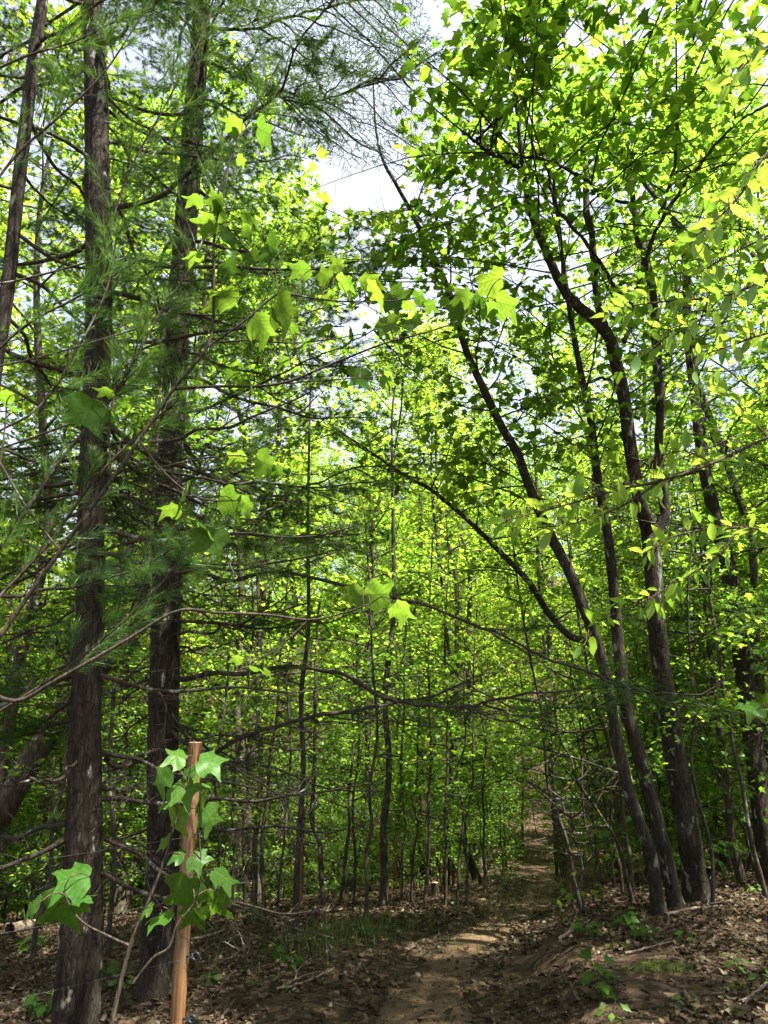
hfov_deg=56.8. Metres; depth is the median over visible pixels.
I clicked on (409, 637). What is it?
sapling
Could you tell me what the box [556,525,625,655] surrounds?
woodland tree
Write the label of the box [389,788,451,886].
understory shrub
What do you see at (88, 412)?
tulip tree sapling
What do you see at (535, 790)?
understory shrub
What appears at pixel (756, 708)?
tulip tree sapling
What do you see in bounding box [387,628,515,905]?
sapling
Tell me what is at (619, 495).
sourwood sapling
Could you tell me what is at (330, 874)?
understory shrub
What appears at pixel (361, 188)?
sky
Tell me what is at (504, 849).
young conifer
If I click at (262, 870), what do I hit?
sapling
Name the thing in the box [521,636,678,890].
sapling
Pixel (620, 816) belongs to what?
understory shrub
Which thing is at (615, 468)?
young maple
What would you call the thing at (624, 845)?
understory shrub
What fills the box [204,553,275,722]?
woodland tree
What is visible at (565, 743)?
sapling
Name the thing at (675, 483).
woodland tree
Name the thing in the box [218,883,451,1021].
fence wire
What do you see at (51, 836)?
sapling
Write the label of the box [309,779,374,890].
understory shrub
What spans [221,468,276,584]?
woodland tree
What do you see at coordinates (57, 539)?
woodland tree
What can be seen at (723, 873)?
seedling
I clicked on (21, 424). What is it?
young maple
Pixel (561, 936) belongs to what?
fallen branch
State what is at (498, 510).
woodland tree
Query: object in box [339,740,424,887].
understory shrub
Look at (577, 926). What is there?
seedling
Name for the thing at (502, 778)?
understory shrub
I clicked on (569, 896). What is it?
sapling
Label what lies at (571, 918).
seedling
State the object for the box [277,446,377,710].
woodland tree
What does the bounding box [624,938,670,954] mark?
fallen branch
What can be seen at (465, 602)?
woodland tree
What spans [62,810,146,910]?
understory shrub
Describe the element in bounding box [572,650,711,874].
understory shrub
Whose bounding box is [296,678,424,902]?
sapling
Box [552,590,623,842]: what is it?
woodland tree
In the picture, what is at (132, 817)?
understory shrub
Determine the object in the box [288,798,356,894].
understory shrub
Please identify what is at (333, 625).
young maple
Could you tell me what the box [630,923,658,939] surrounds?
seedling
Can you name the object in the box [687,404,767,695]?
young maple
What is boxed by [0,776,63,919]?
understory shrub
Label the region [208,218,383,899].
woodland tree
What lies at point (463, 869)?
understory shrub
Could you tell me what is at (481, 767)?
understory shrub
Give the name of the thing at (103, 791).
understory shrub
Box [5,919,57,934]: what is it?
fallen log
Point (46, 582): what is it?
young maple
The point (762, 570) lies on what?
understory shrub
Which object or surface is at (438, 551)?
woodland tree
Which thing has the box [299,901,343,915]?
fallen branch
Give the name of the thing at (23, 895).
understory shrub
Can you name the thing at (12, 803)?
leaning tree
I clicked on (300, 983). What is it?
fallen branch
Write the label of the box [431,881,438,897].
tree stump
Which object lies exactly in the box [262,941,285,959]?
seedling
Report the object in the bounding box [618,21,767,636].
woodland tree
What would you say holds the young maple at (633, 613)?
on the ground at (630, 987)
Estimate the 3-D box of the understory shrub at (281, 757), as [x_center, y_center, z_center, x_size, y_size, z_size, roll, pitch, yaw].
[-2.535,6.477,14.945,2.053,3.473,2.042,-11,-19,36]
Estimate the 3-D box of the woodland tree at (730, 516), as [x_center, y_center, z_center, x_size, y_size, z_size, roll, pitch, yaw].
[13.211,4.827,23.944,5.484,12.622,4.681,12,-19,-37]
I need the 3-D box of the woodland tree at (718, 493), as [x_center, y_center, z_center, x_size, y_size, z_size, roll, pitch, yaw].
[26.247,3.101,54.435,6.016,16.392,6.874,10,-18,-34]
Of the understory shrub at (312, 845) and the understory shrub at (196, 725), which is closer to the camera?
the understory shrub at (196, 725)
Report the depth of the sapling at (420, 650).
11.35 m
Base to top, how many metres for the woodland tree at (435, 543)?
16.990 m
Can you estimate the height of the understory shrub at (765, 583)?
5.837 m
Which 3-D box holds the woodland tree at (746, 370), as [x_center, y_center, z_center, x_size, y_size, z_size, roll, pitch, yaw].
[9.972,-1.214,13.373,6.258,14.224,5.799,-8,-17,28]
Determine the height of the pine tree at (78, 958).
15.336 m
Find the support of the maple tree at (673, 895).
on the ground at (630, 987)
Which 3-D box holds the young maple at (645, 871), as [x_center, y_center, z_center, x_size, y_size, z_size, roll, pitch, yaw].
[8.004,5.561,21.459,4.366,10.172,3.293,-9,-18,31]
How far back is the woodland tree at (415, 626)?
43.29 m
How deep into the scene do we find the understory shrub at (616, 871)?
21.46 m
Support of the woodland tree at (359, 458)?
on the ground at (630, 987)
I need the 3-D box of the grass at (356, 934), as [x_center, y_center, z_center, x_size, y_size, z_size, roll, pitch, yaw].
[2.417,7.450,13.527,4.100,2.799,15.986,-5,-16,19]
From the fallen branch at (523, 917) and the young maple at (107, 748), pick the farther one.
the young maple at (107, 748)
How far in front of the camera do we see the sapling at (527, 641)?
9.32 m
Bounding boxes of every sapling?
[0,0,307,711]
[0,114,519,703]
[0,606,148,960]
[22,740,240,1023]
[24,498,153,953]
[143,623,284,920]
[185,594,317,916]
[189,462,325,907]
[205,562,312,906]
[214,550,335,916]
[226,606,371,911]
[232,327,383,930]
[247,601,395,905]
[284,481,448,918]
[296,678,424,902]
[309,614,417,904]
[320,359,458,905]
[320,593,455,906]
[357,505,494,903]
[363,656,476,901]
[377,475,520,904]
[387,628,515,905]
[408,602,533,906]
[421,642,547,888]
[435,433,581,910]
[474,666,634,912]
[482,33,767,658]
[483,636,656,902]
[488,678,654,903]
[500,760,637,914]
[502,665,556,859]
[503,609,689,893]
[507,508,662,897]
[514,671,651,892]
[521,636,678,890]
[628,502,767,907]
[643,503,767,898]
[657,679,767,879]
[735,667,767,724]
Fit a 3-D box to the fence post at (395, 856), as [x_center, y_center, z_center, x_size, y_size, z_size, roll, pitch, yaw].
[0.296,8.261,16.409,0.176,1.553,0.090,-4,-16,15]
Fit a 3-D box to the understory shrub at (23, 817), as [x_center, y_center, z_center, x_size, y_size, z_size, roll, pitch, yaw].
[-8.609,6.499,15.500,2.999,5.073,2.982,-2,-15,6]
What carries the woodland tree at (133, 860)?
on the ground at (630, 987)
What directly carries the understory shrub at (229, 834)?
on the ground at (630, 987)
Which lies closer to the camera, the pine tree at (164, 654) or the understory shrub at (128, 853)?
the pine tree at (164, 654)
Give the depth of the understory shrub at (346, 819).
12.82 m
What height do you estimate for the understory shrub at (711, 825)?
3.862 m
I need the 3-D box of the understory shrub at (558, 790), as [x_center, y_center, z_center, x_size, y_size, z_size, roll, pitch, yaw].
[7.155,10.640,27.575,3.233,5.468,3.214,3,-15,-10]
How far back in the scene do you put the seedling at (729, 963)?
5.29 m
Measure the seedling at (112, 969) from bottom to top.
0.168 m
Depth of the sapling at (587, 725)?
9.76 m
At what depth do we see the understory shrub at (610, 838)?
19.07 m
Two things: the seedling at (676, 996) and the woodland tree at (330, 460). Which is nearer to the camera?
the seedling at (676, 996)
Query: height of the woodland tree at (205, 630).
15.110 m
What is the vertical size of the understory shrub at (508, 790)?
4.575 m
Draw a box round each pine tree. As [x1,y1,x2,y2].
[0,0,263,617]
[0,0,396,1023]
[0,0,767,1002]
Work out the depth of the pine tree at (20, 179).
5.65 m
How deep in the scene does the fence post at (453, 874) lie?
18.66 m
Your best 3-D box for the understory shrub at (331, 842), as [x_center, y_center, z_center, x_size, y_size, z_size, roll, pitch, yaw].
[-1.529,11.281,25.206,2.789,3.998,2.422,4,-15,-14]
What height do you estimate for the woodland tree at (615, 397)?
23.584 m
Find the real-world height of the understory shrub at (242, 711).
7.059 m
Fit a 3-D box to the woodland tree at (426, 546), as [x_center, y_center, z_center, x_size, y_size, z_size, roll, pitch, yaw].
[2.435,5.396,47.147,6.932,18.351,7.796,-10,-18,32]
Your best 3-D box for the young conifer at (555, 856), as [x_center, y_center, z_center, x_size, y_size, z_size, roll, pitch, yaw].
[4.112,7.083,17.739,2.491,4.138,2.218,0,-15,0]
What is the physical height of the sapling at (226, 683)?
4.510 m
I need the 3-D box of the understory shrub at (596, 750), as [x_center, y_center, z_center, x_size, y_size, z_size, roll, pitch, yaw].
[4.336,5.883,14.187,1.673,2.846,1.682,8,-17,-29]
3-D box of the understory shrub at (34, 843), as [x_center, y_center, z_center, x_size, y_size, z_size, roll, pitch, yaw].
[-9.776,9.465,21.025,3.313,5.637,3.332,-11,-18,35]
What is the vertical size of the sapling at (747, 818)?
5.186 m
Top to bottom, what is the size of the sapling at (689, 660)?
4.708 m
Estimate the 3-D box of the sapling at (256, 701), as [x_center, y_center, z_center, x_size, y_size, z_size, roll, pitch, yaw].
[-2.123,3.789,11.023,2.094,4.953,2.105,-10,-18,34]
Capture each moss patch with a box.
[600,941,632,950]
[620,958,703,973]
[711,980,761,992]
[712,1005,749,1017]
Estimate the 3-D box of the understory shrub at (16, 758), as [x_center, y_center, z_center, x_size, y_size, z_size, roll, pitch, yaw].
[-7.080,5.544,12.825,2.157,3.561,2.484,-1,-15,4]
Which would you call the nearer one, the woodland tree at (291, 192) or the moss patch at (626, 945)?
the moss patch at (626, 945)
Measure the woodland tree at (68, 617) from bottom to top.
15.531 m
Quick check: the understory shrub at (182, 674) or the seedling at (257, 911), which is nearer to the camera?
the seedling at (257, 911)
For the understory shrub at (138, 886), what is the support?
on the ground at (630, 987)
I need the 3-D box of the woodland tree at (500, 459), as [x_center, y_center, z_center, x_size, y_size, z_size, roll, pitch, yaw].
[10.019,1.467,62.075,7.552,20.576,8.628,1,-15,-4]
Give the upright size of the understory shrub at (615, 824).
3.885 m
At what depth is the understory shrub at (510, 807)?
28.59 m
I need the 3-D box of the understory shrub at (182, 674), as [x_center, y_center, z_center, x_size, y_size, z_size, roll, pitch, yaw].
[-5.174,6.470,17.451,3.805,6.474,3.828,9,-18,-31]
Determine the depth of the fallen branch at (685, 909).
7.66 m
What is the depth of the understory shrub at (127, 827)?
13.61 m
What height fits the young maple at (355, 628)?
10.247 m
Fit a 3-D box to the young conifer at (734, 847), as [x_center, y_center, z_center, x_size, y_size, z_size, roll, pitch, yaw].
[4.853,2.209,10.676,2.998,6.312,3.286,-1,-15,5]
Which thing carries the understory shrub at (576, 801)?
on the ground at (630, 987)
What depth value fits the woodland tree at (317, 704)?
28.02 m
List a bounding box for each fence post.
[169,742,203,1023]
[299,806,308,903]
[393,833,400,889]
[451,850,457,884]
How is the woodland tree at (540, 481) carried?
on the ground at (630, 987)
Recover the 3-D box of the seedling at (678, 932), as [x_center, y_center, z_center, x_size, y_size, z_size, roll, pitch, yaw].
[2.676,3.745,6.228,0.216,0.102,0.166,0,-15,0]
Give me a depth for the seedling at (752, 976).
5.01 m
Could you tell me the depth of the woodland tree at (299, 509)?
79.11 m
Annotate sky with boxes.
[0,0,767,601]
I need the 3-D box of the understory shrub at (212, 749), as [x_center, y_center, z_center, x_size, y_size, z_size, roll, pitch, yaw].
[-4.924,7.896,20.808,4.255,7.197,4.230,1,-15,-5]
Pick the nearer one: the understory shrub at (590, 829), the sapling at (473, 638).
the sapling at (473, 638)
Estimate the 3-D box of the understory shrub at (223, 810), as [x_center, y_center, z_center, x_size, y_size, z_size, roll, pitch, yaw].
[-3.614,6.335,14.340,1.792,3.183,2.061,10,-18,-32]
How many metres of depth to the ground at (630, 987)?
6.50 m
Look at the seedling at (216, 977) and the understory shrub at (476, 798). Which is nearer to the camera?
the seedling at (216, 977)
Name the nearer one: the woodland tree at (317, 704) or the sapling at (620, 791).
the sapling at (620, 791)
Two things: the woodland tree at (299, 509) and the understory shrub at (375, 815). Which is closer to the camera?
the understory shrub at (375, 815)
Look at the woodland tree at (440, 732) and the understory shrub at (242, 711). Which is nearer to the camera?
the understory shrub at (242, 711)
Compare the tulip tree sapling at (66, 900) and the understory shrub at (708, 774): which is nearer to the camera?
the tulip tree sapling at (66, 900)
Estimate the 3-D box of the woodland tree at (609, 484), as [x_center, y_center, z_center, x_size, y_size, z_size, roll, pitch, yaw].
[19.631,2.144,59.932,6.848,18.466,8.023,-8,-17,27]
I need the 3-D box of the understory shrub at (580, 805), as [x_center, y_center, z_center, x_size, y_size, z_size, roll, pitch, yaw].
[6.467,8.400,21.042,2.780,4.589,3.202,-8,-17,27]
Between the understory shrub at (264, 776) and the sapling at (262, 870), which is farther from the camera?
the understory shrub at (264, 776)
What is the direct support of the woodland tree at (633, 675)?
on the ground at (630, 987)
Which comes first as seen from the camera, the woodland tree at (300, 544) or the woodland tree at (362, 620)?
the woodland tree at (362, 620)
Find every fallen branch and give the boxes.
[190,922,231,940]
[275,957,319,990]
[283,967,337,988]
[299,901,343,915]
[508,914,532,918]
[556,908,590,941]
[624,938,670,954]
[664,891,722,917]
[721,981,767,1013]
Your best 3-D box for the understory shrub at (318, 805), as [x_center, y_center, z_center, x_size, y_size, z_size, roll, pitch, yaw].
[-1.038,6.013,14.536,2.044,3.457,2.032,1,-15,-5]
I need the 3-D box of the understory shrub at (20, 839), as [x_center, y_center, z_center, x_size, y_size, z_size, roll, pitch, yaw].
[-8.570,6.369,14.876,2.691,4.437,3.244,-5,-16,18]
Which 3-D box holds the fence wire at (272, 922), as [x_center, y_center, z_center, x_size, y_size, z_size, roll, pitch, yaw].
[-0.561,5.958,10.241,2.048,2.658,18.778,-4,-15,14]
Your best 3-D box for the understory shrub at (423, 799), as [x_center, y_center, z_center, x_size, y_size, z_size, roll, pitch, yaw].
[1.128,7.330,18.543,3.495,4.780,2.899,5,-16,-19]
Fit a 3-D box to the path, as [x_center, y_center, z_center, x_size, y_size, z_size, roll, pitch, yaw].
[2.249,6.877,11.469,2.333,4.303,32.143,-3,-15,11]
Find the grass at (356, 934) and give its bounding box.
[232,869,609,970]
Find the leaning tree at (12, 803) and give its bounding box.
[0,235,272,834]
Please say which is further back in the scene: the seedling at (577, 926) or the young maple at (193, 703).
the young maple at (193, 703)
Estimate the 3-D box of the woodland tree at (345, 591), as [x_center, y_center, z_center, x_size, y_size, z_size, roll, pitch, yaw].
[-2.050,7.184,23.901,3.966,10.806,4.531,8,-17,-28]
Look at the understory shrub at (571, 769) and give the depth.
23.34 m
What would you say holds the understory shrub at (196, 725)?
on the ground at (630, 987)
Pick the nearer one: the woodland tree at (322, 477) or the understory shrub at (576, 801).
the understory shrub at (576, 801)
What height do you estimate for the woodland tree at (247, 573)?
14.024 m
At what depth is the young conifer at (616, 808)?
11.24 m
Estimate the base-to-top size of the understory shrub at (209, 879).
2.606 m
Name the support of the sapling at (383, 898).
on the ground at (630, 987)
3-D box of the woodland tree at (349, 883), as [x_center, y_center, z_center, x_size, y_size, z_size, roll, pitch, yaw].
[-0.164,1.872,18.866,5.757,15.288,6.100,-3,-15,10]
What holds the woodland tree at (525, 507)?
on the ground at (630, 987)
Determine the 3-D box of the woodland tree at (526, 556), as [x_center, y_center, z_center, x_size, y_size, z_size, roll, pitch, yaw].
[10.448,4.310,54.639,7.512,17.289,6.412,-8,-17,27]
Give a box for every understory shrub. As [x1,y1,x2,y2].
[0,541,74,918]
[0,637,64,906]
[0,703,48,888]
[0,710,116,891]
[0,713,40,871]
[0,713,64,917]
[0,724,63,919]
[0,728,34,864]
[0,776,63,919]
[0,787,63,918]
[0,828,64,920]
[0,853,18,920]
[3,584,225,887]
[3,755,106,917]
[10,655,148,892]
[25,680,145,902]
[54,726,146,913]
[58,726,146,911]
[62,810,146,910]
[102,732,146,908]
[102,747,146,910]
[103,750,146,914]
[104,644,241,884]
[126,708,230,909]
[126,810,181,902]
[130,628,297,899]
[130,746,227,894]
[145,704,245,904]
[179,659,283,905]
[179,789,241,889]
[180,748,259,881]
[180,754,241,887]
[194,775,258,901]
[195,759,272,901]
[196,782,287,902]
[200,725,294,888]
[206,765,280,904]
[208,734,304,901]
[210,694,349,885]
[220,754,293,900]
[221,797,273,899]
[225,754,329,899]
[225,820,288,899]
[230,729,329,883]
[251,743,353,891]
[253,776,309,898]
[258,800,313,897]
[258,806,307,894]
[281,818,329,895]
[282,789,344,895]
[286,719,378,893]
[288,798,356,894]
[290,731,383,895]
[290,744,388,888]
[305,714,376,876]
[306,782,377,890]
[307,776,350,878]
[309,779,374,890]
[321,804,372,889]
[322,717,423,891]
[325,795,396,897]
[328,768,376,883]
[335,710,442,885]
[336,792,407,891]
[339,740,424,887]
[356,722,451,881]
[357,707,485,887]
[360,732,459,887]
[368,695,394,833]
[372,798,417,877]
[373,737,440,871]
[384,680,507,885]
[387,772,464,883]
[388,796,434,869]
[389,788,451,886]
[393,767,470,885]
[404,713,491,853]
[429,713,528,855]
[431,740,498,881]
[434,768,504,872]
[439,769,499,842]
[440,721,518,861]
[442,741,523,878]
[443,739,522,860]
[454,744,533,878]
[455,765,523,878]
[470,714,534,859]
[474,759,530,853]
[477,736,531,844]
[478,738,527,831]
[491,702,571,836]
[524,456,750,842]
[526,714,593,854]
[526,757,568,858]
[529,737,589,836]
[542,762,608,861]
[544,658,636,869]
[546,702,642,872]
[547,521,741,872]
[547,597,738,864]
[548,724,593,833]
[550,658,665,875]
[557,717,635,877]
[565,733,648,876]
[570,711,679,859]
[571,648,649,872]
[571,726,660,862]
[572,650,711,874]
[574,736,642,875]
[584,743,670,878]
[589,772,659,871]
[594,555,767,851]
[595,733,663,860]
[605,584,749,866]
[609,731,677,856]
[614,598,765,868]
[623,544,767,868]
[626,681,752,856]
[628,710,724,868]
[665,719,751,866]
[699,725,752,853]
[723,779,754,867]
[730,551,767,765]
[740,499,767,802]
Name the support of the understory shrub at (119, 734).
on the ground at (630, 987)
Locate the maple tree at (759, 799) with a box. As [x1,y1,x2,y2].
[564,56,767,885]
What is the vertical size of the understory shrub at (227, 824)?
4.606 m
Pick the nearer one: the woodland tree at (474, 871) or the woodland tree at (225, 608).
the woodland tree at (474, 871)
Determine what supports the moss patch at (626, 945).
on the ground at (630, 987)
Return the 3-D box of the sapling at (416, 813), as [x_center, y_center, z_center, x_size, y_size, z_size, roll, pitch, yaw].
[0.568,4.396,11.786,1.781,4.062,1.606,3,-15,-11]
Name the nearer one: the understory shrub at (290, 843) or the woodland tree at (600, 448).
the understory shrub at (290, 843)
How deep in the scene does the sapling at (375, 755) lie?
10.45 m
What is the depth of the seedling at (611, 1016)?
4.39 m
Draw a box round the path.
[376,865,563,1023]
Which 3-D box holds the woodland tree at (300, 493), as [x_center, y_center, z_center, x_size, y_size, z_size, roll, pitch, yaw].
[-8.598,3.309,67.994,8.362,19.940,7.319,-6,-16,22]
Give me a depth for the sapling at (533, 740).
8.99 m
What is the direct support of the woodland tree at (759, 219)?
on the ground at (630, 987)
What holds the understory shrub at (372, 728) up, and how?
on the ground at (630, 987)
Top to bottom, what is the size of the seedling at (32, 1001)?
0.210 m
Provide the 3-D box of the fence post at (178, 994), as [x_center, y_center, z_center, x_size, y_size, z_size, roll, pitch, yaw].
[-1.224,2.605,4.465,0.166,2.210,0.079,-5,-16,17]
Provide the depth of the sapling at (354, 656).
11.64 m
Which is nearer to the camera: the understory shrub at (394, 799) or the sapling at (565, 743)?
the sapling at (565, 743)
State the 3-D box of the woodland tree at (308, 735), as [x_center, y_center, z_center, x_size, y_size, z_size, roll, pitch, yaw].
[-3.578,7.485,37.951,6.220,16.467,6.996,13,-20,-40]
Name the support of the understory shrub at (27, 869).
on the ground at (630, 987)
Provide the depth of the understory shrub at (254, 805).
22.51 m
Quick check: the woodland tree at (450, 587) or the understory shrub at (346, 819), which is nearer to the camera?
the understory shrub at (346, 819)
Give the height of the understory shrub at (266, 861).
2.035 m
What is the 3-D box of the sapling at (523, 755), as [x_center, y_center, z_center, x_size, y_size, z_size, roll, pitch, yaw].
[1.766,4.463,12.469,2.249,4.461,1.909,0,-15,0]
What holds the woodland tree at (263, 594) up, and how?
on the ground at (630, 987)
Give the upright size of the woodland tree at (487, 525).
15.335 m
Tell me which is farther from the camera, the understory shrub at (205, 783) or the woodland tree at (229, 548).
the woodland tree at (229, 548)
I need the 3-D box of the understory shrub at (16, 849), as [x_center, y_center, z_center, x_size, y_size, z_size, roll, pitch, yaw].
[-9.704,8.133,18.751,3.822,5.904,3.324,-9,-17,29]
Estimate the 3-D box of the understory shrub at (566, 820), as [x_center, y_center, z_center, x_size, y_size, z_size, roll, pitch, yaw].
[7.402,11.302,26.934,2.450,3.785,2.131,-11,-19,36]
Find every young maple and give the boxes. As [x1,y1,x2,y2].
[0,329,118,824]
[0,532,66,840]
[1,620,61,898]
[2,590,71,916]
[12,600,145,888]
[57,546,220,910]
[102,554,231,880]
[183,477,340,903]
[189,585,293,865]
[324,497,476,888]
[560,450,725,852]
[560,513,718,838]
[568,425,767,867]
[580,539,700,873]
[599,528,733,778]
[671,510,767,829]
[678,424,767,805]
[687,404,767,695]
[713,335,767,673]
[727,392,767,700]
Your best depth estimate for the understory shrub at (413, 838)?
26.35 m
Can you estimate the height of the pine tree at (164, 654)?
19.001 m
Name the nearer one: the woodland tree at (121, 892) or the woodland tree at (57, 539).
the woodland tree at (121, 892)
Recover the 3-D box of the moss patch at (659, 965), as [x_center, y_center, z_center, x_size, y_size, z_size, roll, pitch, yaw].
[2.167,3.540,5.510,0.584,0.101,0.416,-7,-17,25]
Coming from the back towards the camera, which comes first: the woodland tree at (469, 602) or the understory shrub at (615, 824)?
the woodland tree at (469, 602)
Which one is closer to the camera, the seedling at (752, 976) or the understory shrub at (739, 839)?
the seedling at (752, 976)
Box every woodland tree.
[0,0,267,858]
[0,84,112,617]
[0,134,312,914]
[0,154,142,754]
[0,510,64,707]
[1,534,140,911]
[8,98,199,917]
[14,499,67,600]
[34,539,143,767]
[35,31,332,444]
[41,513,146,703]
[57,527,209,806]
[62,269,329,910]
[65,455,188,735]
[102,600,209,736]
[112,170,408,905]
[115,178,354,902]
[142,585,205,663]
[179,552,236,716]
[181,525,231,684]
[195,460,258,630]
[203,588,298,890]
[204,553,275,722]
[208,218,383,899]
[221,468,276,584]
[225,514,268,633]
[254,304,480,893]
[256,503,382,809]
[267,450,325,639]
[267,496,304,650]
[273,438,338,580]
[273,623,355,859]
[274,457,324,628]
[274,567,374,892]
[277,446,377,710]
[283,483,334,600]
[300,521,388,767]
[304,386,417,855]
[312,476,451,843]
[317,441,396,705]
[321,304,495,886]
[333,380,565,885]
[338,459,431,695]
[341,448,398,631]
[342,534,467,879]
[365,524,454,749]
[379,313,523,882]
[382,470,478,689]
[391,472,449,666]
[396,315,529,872]
[401,546,512,746]
[403,488,436,653]
[407,482,480,688]
[407,515,541,867]
[412,490,483,692]
[423,468,509,722]
[433,459,489,646]
[433,573,546,842]
[434,460,520,677]
[456,312,599,878]
[460,488,546,766]
[465,551,542,794]
[466,416,536,617]
[466,480,516,634]
[468,455,567,694]
[478,486,601,790]
[480,468,572,681]
[500,442,552,618]
[503,524,588,725]
[505,446,596,690]
[517,442,620,775]
[518,330,698,868]
[519,220,767,868]
[545,519,633,686]
[548,431,626,624]
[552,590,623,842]
[555,98,767,768]
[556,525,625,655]
[562,404,654,556]
[580,429,643,635]
[583,569,708,861]
[585,391,676,524]
[586,422,670,576]
[588,86,767,654]
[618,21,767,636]
[642,414,694,550]
[649,427,699,559]
[671,444,752,676]
[678,460,737,593]
[689,515,767,820]
[708,487,766,703]
[717,318,767,571]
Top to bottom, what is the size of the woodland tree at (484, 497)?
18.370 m
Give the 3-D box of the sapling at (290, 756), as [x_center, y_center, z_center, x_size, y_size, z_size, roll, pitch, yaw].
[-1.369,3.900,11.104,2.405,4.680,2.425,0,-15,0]
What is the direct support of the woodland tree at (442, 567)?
on the ground at (630, 987)
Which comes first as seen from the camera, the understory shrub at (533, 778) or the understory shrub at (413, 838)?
the understory shrub at (413, 838)
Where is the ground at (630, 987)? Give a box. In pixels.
[0,577,767,1023]
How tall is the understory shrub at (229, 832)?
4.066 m
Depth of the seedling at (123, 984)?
6.41 m
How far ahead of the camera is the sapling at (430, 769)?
11.58 m
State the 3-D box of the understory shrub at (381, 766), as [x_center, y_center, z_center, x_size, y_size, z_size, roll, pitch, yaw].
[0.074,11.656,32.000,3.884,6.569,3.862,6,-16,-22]
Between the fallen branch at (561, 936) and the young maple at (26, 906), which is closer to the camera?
the fallen branch at (561, 936)
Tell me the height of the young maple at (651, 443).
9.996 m
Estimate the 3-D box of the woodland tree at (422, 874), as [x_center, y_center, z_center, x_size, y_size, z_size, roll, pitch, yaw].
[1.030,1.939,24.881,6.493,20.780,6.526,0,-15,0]
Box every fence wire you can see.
[176,876,442,1023]
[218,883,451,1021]
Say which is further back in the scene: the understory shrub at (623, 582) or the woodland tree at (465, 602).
the woodland tree at (465, 602)
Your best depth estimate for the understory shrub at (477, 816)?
21.54 m
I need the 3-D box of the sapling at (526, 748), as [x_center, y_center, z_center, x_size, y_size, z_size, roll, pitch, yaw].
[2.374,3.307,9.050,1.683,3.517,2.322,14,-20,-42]
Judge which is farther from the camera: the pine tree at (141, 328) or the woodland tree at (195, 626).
the woodland tree at (195, 626)
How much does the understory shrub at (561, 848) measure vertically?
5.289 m
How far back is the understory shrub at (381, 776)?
25.51 m
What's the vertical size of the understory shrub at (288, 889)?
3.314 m
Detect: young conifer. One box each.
[471,743,541,876]
[505,727,609,881]
[537,624,709,878]
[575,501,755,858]
[604,474,767,883]
[605,497,763,868]
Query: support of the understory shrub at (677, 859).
on the ground at (630, 987)
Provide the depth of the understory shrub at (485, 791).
26.13 m
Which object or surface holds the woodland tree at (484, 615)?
on the ground at (630, 987)
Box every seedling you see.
[16,934,45,952]
[21,988,53,1016]
[103,959,120,975]
[108,974,135,989]
[199,967,223,986]
[241,902,267,922]
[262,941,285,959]
[273,977,297,991]
[279,950,304,969]
[563,913,579,925]
[573,917,600,936]
[578,947,618,1000]
[593,995,631,1023]
[610,907,639,930]
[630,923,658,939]
[671,994,699,1009]
[674,930,696,941]
[720,867,735,879]
[721,950,751,975]
[747,884,761,892]
[748,966,767,984]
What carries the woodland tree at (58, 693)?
on the ground at (630, 987)
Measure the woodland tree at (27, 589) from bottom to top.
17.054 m
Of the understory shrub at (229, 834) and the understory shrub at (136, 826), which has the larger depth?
the understory shrub at (229, 834)
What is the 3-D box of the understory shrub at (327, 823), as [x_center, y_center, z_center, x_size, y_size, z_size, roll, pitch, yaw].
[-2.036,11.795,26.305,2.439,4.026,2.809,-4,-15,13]
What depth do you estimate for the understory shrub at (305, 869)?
21.28 m
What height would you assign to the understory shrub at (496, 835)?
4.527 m
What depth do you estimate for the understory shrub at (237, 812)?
12.83 m
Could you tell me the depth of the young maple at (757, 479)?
18.15 m
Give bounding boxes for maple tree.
[270,0,767,904]
[274,85,716,915]
[277,412,646,866]
[385,39,767,908]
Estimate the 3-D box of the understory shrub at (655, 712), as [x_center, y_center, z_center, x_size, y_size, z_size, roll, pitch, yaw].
[6.024,4.355,14.669,3.440,5.853,3.460,4,-15,-13]
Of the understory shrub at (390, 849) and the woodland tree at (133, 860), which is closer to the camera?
the woodland tree at (133, 860)
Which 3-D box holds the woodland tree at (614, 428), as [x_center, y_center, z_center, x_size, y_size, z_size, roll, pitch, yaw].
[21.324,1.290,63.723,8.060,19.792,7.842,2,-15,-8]
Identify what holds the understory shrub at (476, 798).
on the ground at (630, 987)
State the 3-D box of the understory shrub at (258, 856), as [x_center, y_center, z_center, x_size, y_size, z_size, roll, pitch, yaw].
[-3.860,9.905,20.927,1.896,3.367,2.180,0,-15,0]
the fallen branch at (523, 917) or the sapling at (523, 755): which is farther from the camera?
the sapling at (523, 755)
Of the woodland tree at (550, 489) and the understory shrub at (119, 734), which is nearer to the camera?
the understory shrub at (119, 734)
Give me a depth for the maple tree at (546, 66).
7.96 m
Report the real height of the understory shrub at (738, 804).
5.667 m
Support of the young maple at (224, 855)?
on the ground at (630, 987)
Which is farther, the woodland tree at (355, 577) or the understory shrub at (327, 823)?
the woodland tree at (355, 577)
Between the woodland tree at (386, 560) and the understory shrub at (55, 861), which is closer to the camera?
the understory shrub at (55, 861)
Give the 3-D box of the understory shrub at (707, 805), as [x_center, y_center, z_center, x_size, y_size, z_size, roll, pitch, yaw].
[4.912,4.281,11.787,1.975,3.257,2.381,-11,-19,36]

